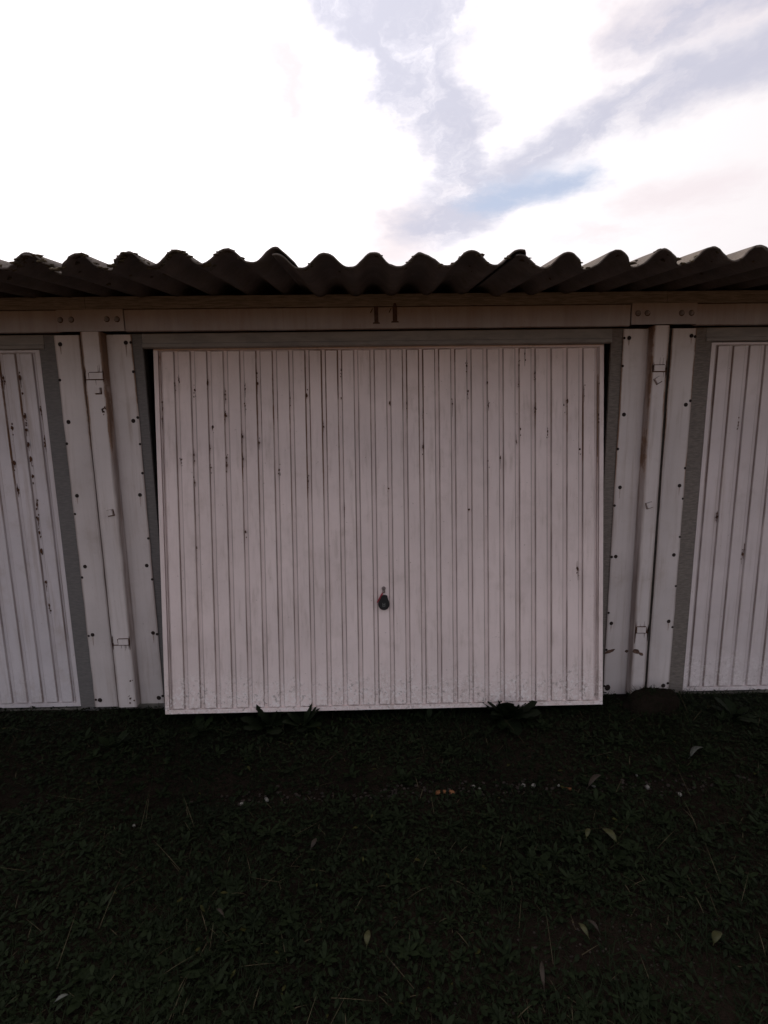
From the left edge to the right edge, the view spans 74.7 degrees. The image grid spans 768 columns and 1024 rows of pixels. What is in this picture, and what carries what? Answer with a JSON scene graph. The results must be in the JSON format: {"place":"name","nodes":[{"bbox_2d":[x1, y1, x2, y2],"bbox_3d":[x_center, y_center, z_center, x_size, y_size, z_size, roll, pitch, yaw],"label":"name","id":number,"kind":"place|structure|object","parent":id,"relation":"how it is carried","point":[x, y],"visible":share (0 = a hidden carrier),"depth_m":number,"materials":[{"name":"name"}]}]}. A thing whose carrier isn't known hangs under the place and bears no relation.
{"place":"outdoors","nodes":[
{"label":"outdoors","id":0,"kind":"place"},
{"bbox_2d":[0,252,132,710],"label":"garage","id":1,"kind":"structure","parent":0,"point":[56,650],"depth_m":2.70,"materials":[{"name":"paint"}]},
{"bbox_2d":[0,350,80,707],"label":"door","id":2,"kind":"structure","parent":1,"relation":"in","point":[38,668],"depth_m":2.74,"materials":[{"name":"paint"}]},
{"bbox_2d":[0,687,767,1023],"bbox_3d":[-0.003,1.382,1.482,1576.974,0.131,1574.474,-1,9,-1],"label":"ground","id":3,"kind":"structure","parent":0,"point":[444,943],"depth_m":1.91,"materials":[{"name":"green plant"}]},
{"bbox_2d":[53,994,67,1003],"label":"fallen leaf","id":4,"kind":"object","parent":3,"relation":"on","point":[61,996],"visible":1,"depth_m":1.41,"materials":[{"name":"plant"}]},
{"bbox_2d":[97,729,132,758],"bbox_3d":[-1.377,1.167,2.561,0.148,0.076,0.160,7,12,40],"label":"weed","id":5,"kind":"object","parent":3,"relation":"on","point":[103,741],"visible":0.89,"depth_m":2.57,"materials":[{"name":"green plant"}]},
{"bbox_2d":[143,943,200,1005],"bbox_3d":[-0.623,1.372,1.504,0.168,0.050,0.170,-8,11,-39],"label":"weed","id":6,"kind":"object","parent":3,"relation":"on","point":[196,973],"visible":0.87,"depth_m":1.50,"materials":[{"name":"green plant"}]},
{"bbox_2d":[180,714,218,742],"bbox_3d":[-0.985,1.149,2.679,0.174,0.066,0.211,6,11,38],"label":"weed","id":7,"kind":"object","parent":3,"relation":"on","point":[199,718],"visible":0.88,"depth_m":2.70,"materials":[{"name":"green plant"}]},
{"bbox_2d":[240,704,290,733],"bbox_3d":[-0.627,1.103,2.699,0.259,0.128,0.247,1,9,11],"label":"weed","id":8,"kind":"object","parent":3,"relation":"on","point":[257,723],"visible":0.84,"depth_m":2.69,"materials":[{"name":"green plant"}]},
{"bbox_2d":[282,704,320,731],"bbox_3d":[-0.431,1.094,2.714,0.206,0.127,0.271,-1,9,-1],"label":"weed","id":9,"kind":"object","parent":3,"relation":"on","point":[307,715],"visible":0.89,"depth_m":2.70,"materials":[{"name":"green plant"}]},
{"bbox_2d":[310,838,316,849],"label":"fallen leaf","id":10,"kind":"object","parent":3,"relation":"on","point":[313,842],"visible":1,"depth_m":1.93,"materials":[{"name":"plant"}]},
{"bbox_2d":[364,930,370,948],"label":"fallen leaf","id":11,"kind":"object","parent":3,"relation":"on","point":[367,934],"visible":1,"depth_m":1.56,"materials":[{"name":"green plant"}]},
{"bbox_2d":[22,245,767,713],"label":"garage","id":12,"kind":"structure","parent":3,"relation":"on","point":[298,471],"depth_m":2.68,"materials":[{"name":"paint"}]},
{"bbox_2d":[153,344,603,713],"bbox_3d":[-0.005,0.098,2.701,2.372,1.944,0.066,-1,2,-1],"label":"door","id":13,"kind":"structure","parent":12,"relation":"in","point":[299,487],"depth_m":2.69,"materials":[{"name":"paint"}]},
{"bbox_2d":[24,774,766,1023],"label":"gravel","id":14,"kind":"structure","parent":3,"relation":"on","point":[496,785],"depth_m":2.26,"materials":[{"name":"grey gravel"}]},
{"bbox_2d":[388,765,415,785],"bbox_3d":[0.078,1.218,2.316,0.114,0.062,0.131,-5,10,-24],"label":"weed","id":15,"kind":"object","parent":3,"relation":"on","point":[407,782],"visible":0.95,"depth_m":2.31,"materials":[{"name":"green plant"}]},
{"bbox_2d":[416,708,441,720],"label":"weed","id":16,"kind":"object","parent":3,"relation":"on","point":[429,712],"visible":0.92,"depth_m":2.73,"materials":[{"name":"green plant"}]},
{"bbox_2d":[482,700,540,735],"bbox_3d":[0.678,1.057,2.720,0.262,0.154,0.304,-7,11,-36],"label":"weed","id":17,"kind":"object","parent":3,"relation":"on","point":[500,712],"visible":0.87,"depth_m":2.68,"materials":[{"name":"green plant"}]},
{"bbox_2d":[540,961,544,991],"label":"fallen leaf","id":18,"kind":"object","parent":3,"relation":"on","point":[542,974],"visible":1,"depth_m":1.46,"materials":[{"name":"plant"}]},
{"bbox_2d":[579,923,589,939],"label":"fallen leaf","id":19,"kind":"object","parent":3,"relation":"on","point":[584,928],"visible":1,"depth_m":1.58,"materials":[{"name":"green plant"}]},
{"bbox_2d":[585,828,589,837],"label":"fallen leaf","id":20,"kind":"object","parent":3,"relation":"on","point":[587,831],"visible":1,"depth_m":1.96,"materials":[{"name":"plant"}]},
{"bbox_2d":[586,774,600,788],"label":"fallen leaf","id":21,"kind":"object","parent":3,"relation":"on","point":[593,778],"visible":1,"depth_m":2.25,"materials":[{"name":"plant"}]},
{"bbox_2d":[587,919,599,932],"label":"fallen leaf","id":22,"kind":"object","parent":3,"relation":"on","point":[593,923],"visible":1,"depth_m":1.60,"materials":[{"name":"plant"}]},
{"bbox_2d":[602,828,618,844],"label":"fallen leaf","id":23,"kind":"object","parent":3,"relation":"on","point":[610,833],"visible":1,"depth_m":1.94,"materials":[{"name":"plant"}]},
{"bbox_2d":[621,685,682,717],"bbox_3d":[1.491,1.052,2.789,0.371,0.179,0.223,-1,9,-1],"label":"earth lump","id":24,"kind":"object","parent":3,"relation":"on","point":[644,699],"visible":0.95,"depth_m":2.75,"materials":[{"name":"soil"}]},
{"bbox_2d":[688,746,703,758],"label":"fallen leaf","id":25,"kind":"object","parent":3,"relation":"on","point":[694,749],"visible":1,"depth_m":2.41,"materials":[{"name":"plant"}]},
{"bbox_2d":[712,930,721,944],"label":"fallen leaf","id":26,"kind":"object","parent":3,"relation":"on","point":[716,936],"visible":1,"depth_m":1.55,"materials":[{"name":"plant"}]},
{"bbox_2d":[710,697,758,723],"bbox_3d":[1.899,1.066,2.692,0.201,0.098,0.198,-4,9,-20],"label":"weed","id":27,"kind":"object","parent":3,"relation":"on","point":[728,703],"visible":0.93,"depth_m":2.72,"materials":[{"name":"green plant"}]},
{"bbox_2d":[0,0,767,266],"label":"sky","id":28,"kind":"structure","parent":0,"point":[347,130],"materials":[{"name":"white"}]},
{"bbox_2d":[639,246,767,693],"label":"garage","id":29,"kind":"structure","parent":0,"point":[709,625],"depth_m":2.77,"materials":[{"name":"paint"}]},
{"bbox_2d":[683,342,767,690],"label":"door","id":30,"kind":"structure","parent":29,"relation":"in","point":[727,642],"depth_m":2.81,"materials":[{"name":"paint"}]}
]}

